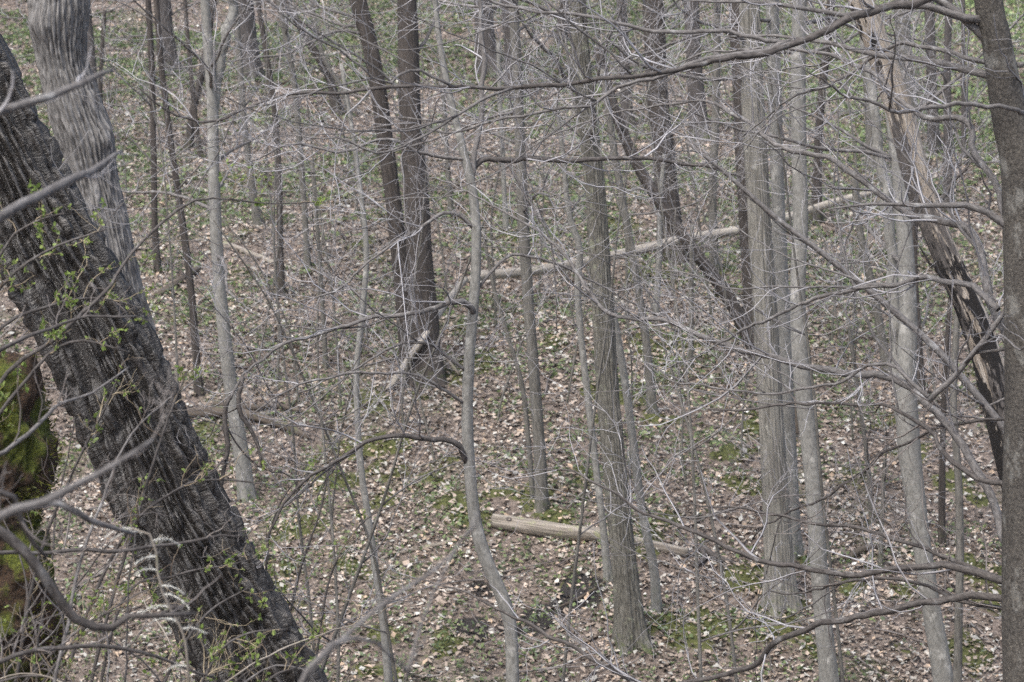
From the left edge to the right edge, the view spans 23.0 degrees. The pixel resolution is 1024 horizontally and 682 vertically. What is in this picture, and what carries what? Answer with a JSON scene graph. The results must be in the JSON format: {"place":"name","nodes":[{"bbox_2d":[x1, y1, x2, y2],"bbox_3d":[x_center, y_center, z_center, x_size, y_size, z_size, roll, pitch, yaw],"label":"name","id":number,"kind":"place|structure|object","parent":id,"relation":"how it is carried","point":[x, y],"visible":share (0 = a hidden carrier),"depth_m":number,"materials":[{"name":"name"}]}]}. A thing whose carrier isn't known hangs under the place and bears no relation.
{"place":"outdoors","nodes":[
{"label":"outdoors","id":0,"kind":"place"},
{"bbox_2d":[0,0,1023,681],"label":"ground","id":1,"kind":"structure","parent":0,"point":[466,618],"depth_m":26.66,"materials":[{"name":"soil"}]},
{"bbox_2d":[0,352,76,681],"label":"tree stump","id":2,"kind":"object","parent":1,"relation":"on","point":[25,456],"visible":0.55,"depth_m":12.08,"materials":[{"name":"green plant"}]},
{"bbox_2d":[0,46,137,222],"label":"branch","id":3,"kind":"object","parent":1,"relation":"on","point":[19,205],"visible":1,"depth_m":5.51,"materials":[{"name":"grey plant"}]},
{"bbox_2d":[0,0,172,81],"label":"tree","id":4,"kind":"object","parent":1,"relation":"on","point":[92,62],"visible":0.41,"depth_m":42.34,"materials":[{"name":"grey plant"}]},
{"bbox_2d":[27,0,165,359],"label":"tree","id":5,"kind":"object","parent":1,"relation":"on","point":[58,30],"visible":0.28,"depth_m":16.82,"materials":[{"name":"grey plant"}]},
{"bbox_2d":[11,0,216,107],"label":"sapling","id":6,"kind":"object","parent":1,"relation":"on","point":[99,82],"visible":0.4,"depth_m":41.40,"materials":[{"name":"grey plant"}]},
{"bbox_2d":[0,278,255,681],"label":"bare shrub","id":7,"kind":"object","parent":1,"relation":"on","point":[18,545],"visible":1,"depth_m":7.87,"materials":[{"name":"grey plant"}]},
{"bbox_2d":[0,350,278,681],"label":"leafy shrub","id":8,"kind":"object","parent":1,"relation":"on","point":[130,538],"visible":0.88,"depth_m":9.61,"materials":[{"name":"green plant"}]},
{"bbox_2d":[87,0,194,272],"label":"sapling","id":9,"kind":"object","parent":1,"relation":"on","point":[154,214],"visible":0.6,"depth_m":32.61,"materials":[{"name":"grey plant"}]},
{"bbox_2d":[34,0,274,396],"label":"sapling","id":10,"kind":"object","parent":1,"relation":"on","point":[198,390],"visible":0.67,"depth_m":28.14,"materials":[{"name":"grey plant"}]},
{"bbox_2d":[104,526,206,681],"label":"dried flower","id":11,"kind":"object","parent":1,"relation":"on","point":[175,618],"visible":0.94,"depth_m":6.97,"materials":[{"name":"beige plant"}]},
{"bbox_2d":[93,0,226,72],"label":"tree","id":12,"kind":"object","parent":1,"relation":"on","point":[167,22],"visible":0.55,"depth_m":44.62,"materials":[{"name":"grey plant"}]},
{"bbox_2d":[0,34,327,681],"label":"leaning tree","id":13,"kind":"object","parent":1,"relation":"on","point":[27,139],"visible":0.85,"depth_m":13.99,"materials":[{"name":"brown plant"}]},
{"bbox_2d":[0,159,330,427],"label":"leafy shrub","id":14,"kind":"object","parent":1,"relation":"on","point":[69,300],"visible":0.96,"depth_m":9.22,"materials":[{"name":"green plant"}]},
{"bbox_2d":[2,572,332,681],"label":"leafy shrub","id":15,"kind":"object","parent":1,"relation":"on","point":[220,649],"visible":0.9,"depth_m":9.12,"materials":[{"name":"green plant"}]},
{"bbox_2d":[38,0,301,149],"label":"sapling","id":16,"kind":"object","parent":1,"relation":"on","point":[189,129],"visible":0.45,"depth_m":39.77,"materials":[{"name":"grey plant"}]},
{"bbox_2d":[108,0,257,159],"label":"sapling","id":17,"kind":"object","parent":1,"relation":"on","point":[191,79],"visible":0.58,"depth_m":39.04,"materials":[{"name":"grey plant"}]},
{"bbox_2d":[63,0,328,503],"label":"sapling","id":18,"kind":"object","parent":1,"relation":"on","point":[221,291],"visible":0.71,"depth_m":25.64,"materials":[{"name":"grey plant"}]},
{"bbox_2d":[0,417,393,681],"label":"bramble","id":19,"kind":"object","parent":1,"relation":"on","point":[34,673],"visible":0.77,"depth_m":9.64,"materials":[{"name":"grey plant"}]},
{"bbox_2d":[131,100,301,403],"bbox_3d":[-3.226,-0.894,27.667,1.971,3.510,0.906,-4,9,-25],"label":"understory stem","id":20,"kind":"object","parent":1,"relation":"on","point":[289,332],"visible":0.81,"depth_m":27.73,"materials":[{"name":"grey plant"}]},
{"bbox_2d":[136,1,331,392],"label":"brushy sapling","id":21,"kind":"object","parent":1,"relation":"on","point":[175,329],"visible":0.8,"depth_m":24.47,"materials":[{"name":"grey plant"}]},
{"bbox_2d":[187,386,310,439],"bbox_3d":[-2.890,0.737,27.770,1.812,0.501,0.464,4,9,27],"label":"fallen log","id":22,"kind":"object","parent":1,"relation":"on","point":[216,409],"visible":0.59,"depth_m":27.82,"materials":[{"name":"wood"}]},
{"bbox_2d":[133,1,374,383],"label":"brushy sapling","id":23,"kind":"object","parent":1,"relation":"on","point":[278,331],"visible":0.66,"depth_m":28.67,"materials":[{"name":"grey plant"}]},
{"bbox_2d":[220,44,309,367],"bbox_3d":[-2.804,-1.499,28.984,0.833,3.817,1.048,-5,9,-31],"label":"understory stem","id":24,"kind":"object","parent":1,"relation":"on","point":[271,251],"visible":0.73,"depth_m":28.99,"materials":[{"name":"grey plant"}]},
{"bbox_2d":[232,0,301,81],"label":"tree","id":25,"kind":"object","parent":1,"relation":"on","point":[251,24],"visible":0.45,"depth_m":44.26,"materials":[{"name":"grey plant"}]},
{"bbox_2d":[143,0,408,377],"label":"tree","id":26,"kind":"object","parent":1,"relation":"on","point":[389,172],"visible":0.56,"depth_m":28.48,"materials":[{"name":"brown plant"}]},
{"bbox_2d":[97,125,469,681],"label":"brushy sapling","id":27,"kind":"object","parent":1,"relation":"on","point":[370,545],"visible":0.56,"depth_m":17.77,"materials":[{"name":"grey plant"}]},
{"bbox_2d":[234,0,348,225],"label":"sapling","id":28,"kind":"object","parent":1,"relation":"on","point":[256,220],"visible":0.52,"depth_m":34.85,"materials":[{"name":"grey plant"}]},
{"bbox_2d":[263,0,344,115],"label":"leaning tree","id":29,"kind":"object","parent":1,"relation":"on","point":[321,68],"visible":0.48,"depth_m":42.64,"materials":[{"name":"grey plant"}]},
{"bbox_2d":[156,44,456,369],"bbox_3d":[-2.378,-1.504,28.590,3.450,4.004,4.529,0,8,0],"label":"sapling","id":30,"kind":"object","parent":1,"relation":"on","point":[324,341],"visible":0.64,"depth_m":28.89,"materials":[{"name":"grey plant"}]},
{"bbox_2d":[225,0,397,267],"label":"sapling","id":31,"kind":"object","parent":1,"relation":"on","point":[285,35],"visible":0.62,"depth_m":32.75,"materials":[{"name":"grey plant"}]},
{"bbox_2d":[220,0,447,391],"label":"tree","id":32,"kind":"object","parent":1,"relation":"on","point":[425,263],"visible":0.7,"depth_m":28.14,"materials":[{"name":"brown plant"}]},
{"bbox_2d":[265,435,404,656],"bbox_3d":[-1.185,1.734,15.909,1.009,2.411,0.620,0,8,0],"label":"leafy shrub","id":33,"kind":"object","parent":1,"relation":"on","point":[302,559],"visible":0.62,"depth_m":15.91,"materials":[{"name":"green plant"}]},
{"bbox_2d":[268,291,403,530],"bbox_3d":[-1.568,0.762,24.253,1.162,2.646,1.234,7,11,42],"label":"understory stem","id":34,"kind":"object","parent":1,"relation":"on","point":[338,449],"visible":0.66,"depth_m":24.41,"materials":[{"name":"grey plant"}]},
{"bbox_2d":[295,19,378,339],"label":"understory stem","id":35,"kind":"object","parent":1,"relation":"on","point":[345,147],"visible":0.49,"depth_m":29.53,"materials":[{"name":"grey plant"}]},
{"bbox_2d":[255,0,424,296],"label":"sapling","id":36,"kind":"object","parent":1,"relation":"on","point":[280,281],"visible":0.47,"depth_m":31.49,"materials":[{"name":"grey plant"}]},
{"bbox_2d":[140,150,545,653],"bbox_3d":[-1.332,1.304,19.239,3.225,5.600,1.739,-3,9,-21],"label":"brushy sapling","id":37,"kind":"object","parent":1,"relation":"on","point":[298,516],"visible":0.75,"depth_m":18.91,"materials":[{"name":"grey plant"}]},
{"bbox_2d":[172,0,514,410],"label":"brushy sapling","id":38,"kind":"object","parent":1,"relation":"on","point":[337,353],"visible":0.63,"depth_m":27.53,"materials":[{"name":"grey plant"}]},
{"bbox_2d":[191,220,513,681],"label":"brushy sapling","id":39,"kind":"object","parent":1,"relation":"on","point":[335,569],"visible":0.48,"depth_m":17.75,"materials":[{"name":"grey plant"}]},
{"bbox_2d":[330,233,444,464],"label":"understory stem","id":40,"kind":"object","parent":1,"relation":"on","point":[423,414],"visible":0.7,"depth_m":26.37,"materials":[{"name":"grey plant"}]},
{"bbox_2d":[268,508,524,681],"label":"bare shrub","id":41,"kind":"object","parent":1,"relation":"on","point":[315,663],"visible":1,"depth_m":4.57,"materials":[{"name":"grey plant"}]},
{"bbox_2d":[172,40,636,681],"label":"sapling","id":42,"kind":"object","parent":1,"relation":"on","point":[388,676],"visible":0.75,"depth_m":20.73,"materials":[{"name":"grey plant"}]},
{"bbox_2d":[357,117,451,427],"bbox_3d":[-1.107,-0.643,26.917,1.295,3.538,0.668,6,10,37],"label":"understory stem","id":43,"kind":"object","parent":1,"relation":"on","point":[406,366],"visible":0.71,"depth_m":26.83,"materials":[{"name":"grey plant"}]},
{"bbox_2d":[321,0,524,223],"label":"sapling","id":44,"kind":"object","parent":1,"relation":"on","point":[450,204],"visible":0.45,"depth_m":35.55,"materials":[{"name":"grey plant"}]},
{"bbox_2d":[385,276,467,391],"bbox_3d":[-0.809,-0.076,29.310,0.464,1.074,2.560,3,8,19],"label":"broken pole","id":45,"kind":"object","parent":1,"relation":"on","point":[395,379],"visible":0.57,"depth_m":28.28,"materials":[{"name":"grey wood"}]},
{"bbox_2d":[311,0,550,327],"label":"brushy sapling","id":46,"kind":"object","parent":1,"relation":"on","point":[493,265],"visible":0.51,"depth_m":29.98,"materials":[{"name":"grey plant"}]},
{"bbox_2d":[268,0,641,513],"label":"tree","id":47,"kind":"object","parent":1,"relation":"on","point":[537,414],"visible":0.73,"depth_m":24.80,"materials":[{"name":"grey plant"}]},
{"bbox_2d":[171,0,749,681],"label":"sapling","id":48,"kind":"object","parent":1,"relation":"on","point":[471,164],"visible":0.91,"depth_m":14.48,"materials":[{"name":"grey plant"}]},
{"bbox_2d":[229,196,695,670],"bbox_3d":[-0.427,1.658,15.077,2.831,5.164,2.728,0,8,0],"label":"brushy sapling","id":49,"kind":"object","parent":1,"relation":"on","point":[340,620],"visible":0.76,"depth_m":15.43,"materials":[{"name":"grey plant"}]},
{"bbox_2d":[417,0,524,100],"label":"tree","id":50,"kind":"object","parent":1,"relation":"on","point":[506,32],"visible":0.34,"depth_m":44.27,"materials":[{"name":"grey plant"}]},
{"bbox_2d":[446,0,564,75],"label":"tree","id":51,"kind":"object","parent":1,"relation":"on","point":[488,42],"visible":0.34,"depth_m":45.49,"materials":[{"name":"grey plant"}]},
{"bbox_2d":[391,1,620,229],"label":"sapling","id":52,"kind":"object","parent":1,"relation":"on","point":[505,217],"visible":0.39,"depth_m":34.72,"materials":[{"name":"grey plant"}]},
{"bbox_2d":[0,0,1023,681],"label":"ground plants","id":53,"kind":"object","parent":1,"relation":"on","point":[1010,14],"visible":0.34,"depth_m":34.67,"materials":[{"name":"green plant"}]},
{"bbox_2d":[415,170,614,497],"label":"sapling","id":54,"kind":"object","parent":1,"relation":"on","point":[527,429],"visible":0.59,"depth_m":25.26,"materials":[{"name":"grey plant"}]},
{"bbox_2d":[338,0,697,656],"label":"tree","id":55,"kind":"object","parent":1,"relation":"on","point":[629,623],"visible":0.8,"depth_m":22.60,"materials":[{"name":"grey plant"}]},
{"bbox_2d":[50,0,1023,681],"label":"tree","id":56,"kind":"object","parent":1,"relation":"on","point":[986,24],"visible":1,"depth_m":11.36,"materials":[{"name":"grey plant"}]},
{"bbox_2d":[491,52,584,326],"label":"understory stem","id":57,"kind":"object","parent":1,"relation":"on","point":[559,237],"visible":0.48,"depth_m":30.20,"materials":[{"name":"grey plant"}]},
{"bbox_2d":[513,0,571,293],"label":"understory stem","id":58,"kind":"object","parent":1,"relation":"on","point":[543,148],"visible":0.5,"depth_m":31.54,"materials":[{"name":"grey plant"}]},
{"bbox_2d":[496,224,637,424],"bbox_3d":[0.590,-0.171,27.105,1.554,2.408,0.853,0,8,0],"label":"understory stem","id":59,"kind":"object","parent":1,"relation":"on","point":[499,409],"visible":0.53,"depth_m":27.20,"materials":[{"name":"grey plant"}]},
{"bbox_2d":[415,3,720,681],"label":"brushy sapling","id":60,"kind":"object","parent":1,"relation":"on","point":[582,511],"visible":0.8,"depth_m":17.17,"materials":[{"name":"grey plant"}]},
{"bbox_2d":[491,513,688,556],"bbox_3d":[0.753,1.900,24.605,1.982,0.315,0.202,2,8,16],"label":"fallen log","id":61,"kind":"object","parent":1,"relation":"on","point":[542,528],"visible":0.71,"depth_m":24.62,"materials":[{"name":"brown wood"}]},
{"bbox_2d":[452,0,742,612],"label":"sapling","id":62,"kind":"object","parent":1,"relation":"on","point":[656,604],"visible":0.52,"depth_m":23.28,"materials":[{"name":"grey plant"}]},
{"bbox_2d":[488,0,708,266],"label":"tree","id":63,"kind":"object","parent":1,"relation":"on","point":[675,199],"visible":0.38,"depth_m":33.05,"materials":[{"name":"grey plant"}]},
{"bbox_2d":[437,0,789,585],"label":"sapling","id":64,"kind":"object","parent":1,"relation":"on","point":[607,568],"visible":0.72,"depth_m":23.68,"materials":[{"name":"grey plant"}]},
{"bbox_2d":[548,0,714,326],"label":"brushy sapling","id":65,"kind":"object","parent":1,"relation":"on","point":[702,249],"visible":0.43,"depth_m":30.19,"materials":[{"name":"grey plant"}]},
{"bbox_2d":[489,22,787,413],"bbox_3d":[1.400,-1.169,26.851,2.946,4.452,1.724,-4,9,-24],"label":"sapling","id":66,"kind":"object","parent":1,"relation":"on","point":[650,394],"visible":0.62,"depth_m":27.30,"materials":[{"name":"grey plant"}]},
{"bbox_2d":[612,229,665,479],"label":"understory stem","id":67,"kind":"object","parent":1,"relation":"on","point":[632,386],"visible":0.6,"depth_m":25.70,"materials":[{"name":"grey plant"}]},
{"bbox_2d":[476,0,804,560],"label":"tree","id":68,"kind":"object","parent":1,"relation":"on","point":[778,209],"visible":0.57,"depth_m":24.06,"materials":[{"name":"grey plant"}]},
{"bbox_2d":[564,0,720,271],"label":"tree","id":69,"kind":"object","parent":1,"relation":"on","point":[713,205],"visible":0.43,"depth_m":32.72,"materials":[{"name":"grey plant"}]},
{"bbox_2d":[574,102,710,312],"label":"sapling","id":70,"kind":"object","parent":1,"relation":"on","point":[658,260],"visible":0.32,"depth_m":31.07,"materials":[{"name":"grey plant"}]},
{"bbox_2d":[586,0,725,128],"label":"tree","id":71,"kind":"object","parent":1,"relation":"on","point":[624,105],"visible":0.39,"depth_m":41.75,"materials":[{"name":"grey plant"}]},
{"bbox_2d":[571,0,755,363],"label":"leaning tree","id":72,"kind":"object","parent":1,"relation":"on","point":[737,307],"visible":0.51,"depth_m":29.01,"materials":[{"name":"brown plant"}]},
{"bbox_2d":[622,180,709,489],"bbox_3d":[1.658,-0.046,25.752,0.901,3.287,0.908,-6,10,-34],"label":"understory stem","id":73,"kind":"object","parent":1,"relation":"on","point":[682,462],"visible":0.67,"depth_m":25.73,"materials":[{"name":"grey plant"}]},
{"bbox_2d":[467,188,880,283],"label":"fallen tree","id":74,"kind":"object","parent":1,"relation":"on","point":[502,274],"visible":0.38,"depth_m":32.15,"materials":[{"name":"grey wood"}]},
{"bbox_2d":[487,7,890,681],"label":"brushy sapling","id":75,"kind":"object","parent":1,"relation":"on","point":[805,333],"visible":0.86,"depth_m":16.75,"materials":[{"name":"grey plant"}]},
{"bbox_2d":[597,93,786,369],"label":"sapling","id":76,"kind":"object","parent":1,"relation":"on","point":[691,351],"visible":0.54,"depth_m":28.89,"materials":[{"name":"grey plant"}]},
{"bbox_2d":[639,56,746,382],"bbox_3d":[2.138,-1.332,28.509,1.471,3.817,0.788,1,8,5],"label":"understory stem","id":77,"kind":"object","parent":1,"relation":"on","point":[700,285],"visible":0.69,"depth_m":28.50,"materials":[{"name":"grey plant"}]},
{"bbox_2d":[624,0,780,338],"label":"brushy sapling","id":78,"kind":"object","parent":1,"relation":"on","point":[626,276],"visible":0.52,"depth_m":29.58,"materials":[{"name":"grey plant"}]},
{"bbox_2d":[497,0,928,681],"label":"brushy sapling","id":79,"kind":"object","parent":1,"relation":"on","point":[693,444],"visible":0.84,"depth_m":17.89,"materials":[{"name":"grey plant"}]},
{"bbox_2d":[666,0,790,139],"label":"tree","id":80,"kind":"object","parent":1,"relation":"on","point":[695,84],"visible":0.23,"depth_m":40.72,"materials":[{"name":"grey plant"}]},
{"bbox_2d":[543,0,932,618],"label":"tree","id":81,"kind":"object","parent":1,"relation":"on","point":[767,433],"visible":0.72,"depth_m":23.17,"materials":[{"name":"grey plant"}]},
{"bbox_2d":[729,3,752,323],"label":"tree","id":82,"kind":"object","parent":1,"relation":"on","point":[743,221],"visible":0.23,"depth_m":30.31,"materials":[{"name":"grey plant"}]},
{"bbox_2d":[506,0,1001,677],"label":"brushy sapling","id":83,"kind":"object","parent":1,"relation":"on","point":[700,640],"visible":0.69,"depth_m":17.59,"materials":[{"name":"grey plant"}]},
{"bbox_2d":[699,0,834,225],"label":"tree","id":84,"kind":"object","parent":1,"relation":"on","point":[816,171],"visible":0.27,"depth_m":35.06,"materials":[{"name":"grey plant"}]},
{"bbox_2d":[537,0,1023,681],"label":"tree","id":85,"kind":"object","parent":1,"relation":"on","point":[935,632],"visible":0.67,"depth_m":21.27,"materials":[{"name":"grey plant"}]},
{"bbox_2d":[551,0,1023,681],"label":"tree","id":86,"kind":"object","parent":1,"relation":"on","point":[825,650],"visible":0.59,"depth_m":21.72,"materials":[{"name":"grey plant"}]},
{"bbox_2d":[651,130,982,373],"bbox_3d":[3.423,-1.011,29.105,3.738,3.100,2.188,4,9,29],"label":"tree","id":87,"kind":"object","parent":1,"relation":"on","point":[869,271],"visible":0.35,"depth_m":29.24,"materials":[{"name":"grey plant"}]},
{"bbox_2d":[638,125,1003,433],"bbox_3d":[2.780,1.420,14.879,4.463,5.433,1.086,-2,8,-12],"label":"leaning sapling","id":88,"kind":"object","parent":1,"relation":"on","point":[980,399],"visible":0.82,"depth_m":14.58,"materials":[{"name":"grey plant"}]},
{"bbox_2d":[787,6,854,345],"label":"understory stem","id":89,"kind":"object","parent":1,"relation":"on","point":[840,220],"visible":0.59,"depth_m":30.09,"materials":[{"name":"grey plant"}]},
{"bbox_2d":[783,130,867,440],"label":"understory stem","id":90,"kind":"object","parent":1,"relation":"on","point":[849,390],"visible":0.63,"depth_m":26.97,"materials":[{"name":"grey plant"}]},
{"bbox_2d":[705,322,1003,566],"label":"sapling","id":91,"kind":"object","parent":1,"relation":"on","point":[880,550],"visible":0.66,"depth_m":24.22,"materials":[{"name":"grey plant"}]},
{"bbox_2d":[789,2,952,154],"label":"tree","id":92,"kind":"object","parent":1,"relation":"on","point":[930,38],"visible":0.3,"depth_m":39.12,"materials":[{"name":"grey plant"}]},
{"bbox_2d":[742,103,1000,401],"bbox_3d":[4.186,-2.101,28.381,3.376,5.818,1.475,0,8,0],"label":"brushy sapling","id":93,"kind":"object","parent":1,"relation":"on","point":[932,376],"visible":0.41,"depth_m":28.36,"materials":[{"name":"grey plant"}]},
{"bbox_2d":[761,5,984,171],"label":"tree","id":94,"kind":"object","parent":1,"relation":"on","point":[868,134],"visible":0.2,"depth_m":38.22,"materials":[{"name":"grey plant"}]},
{"bbox_2d":[808,0,942,123],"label":"tree","id":95,"kind":"object","parent":1,"relation":"on","point":[904,21],"visible":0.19,"depth_m":41.18,"materials":[{"name":"grey plant"}]},
{"bbox_2d":[787,38,995,404],"bbox_3d":[4.287,-1.320,28.575,2.404,4.280,3.977,3,8,19],"label":"tree","id":96,"kind":"object","parent":1,"relation":"on","point":[915,244],"visible":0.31,"depth_m":28.33,"materials":[{"name":"grey plant"}]},
{"bbox_2d":[806,147,999,526],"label":"sapling","id":97,"kind":"object","parent":1,"relation":"on","point":[861,417],"visible":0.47,"depth_m":24.93,"materials":[{"name":"grey plant"}]},
{"bbox_2d":[806,0,999,341],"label":"brushy sapling","id":98,"kind":"object","parent":1,"relation":"on","point":[856,271],"visible":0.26,"depth_m":30.00,"materials":[{"name":"grey plant"}]},
{"bbox_2d":[847,0,1003,488],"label":"broken tree","id":99,"kind":"object","parent":1,"relation":"on","point":[988,368],"visible":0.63,"depth_m":17.51,"materials":[{"name":"brown plant"}]},
{"bbox_2d":[877,236,1002,546],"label":"sapling","id":100,"kind":"object","parent":1,"relation":"on","point":[942,503],"visible":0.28,"depth_m":24.69,"materials":[{"name":"grey plant"}]},
{"bbox_2d":[894,0,991,158],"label":"sapling","id":101,"kind":"object","parent":1,"relation":"on","point":[963,129],"visible":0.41,"depth_m":38.60,"materials":[{"name":"grey plant"}]},
{"bbox_2d":[866,0,1023,213],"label":"tree","id":102,"kind":"object","parent":1,"relation":"on","point":[946,76],"visible":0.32,"depth_m":35.63,"materials":[{"name":"grey plant"}]},
{"bbox_2d":[950,203,1002,681],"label":"sapling","id":103,"kind":"object","parent":1,"relation":"on","point":[958,632],"visible":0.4,"depth_m":20.88,"materials":[{"name":"grey plant"}]},
{"bbox_2d":[0,0,1023,681],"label":"fallen twigs","id":104,"kind":"object","parent":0,"point":[544,364],"depth_m":30.18,"materials":[{"name":"wood"}]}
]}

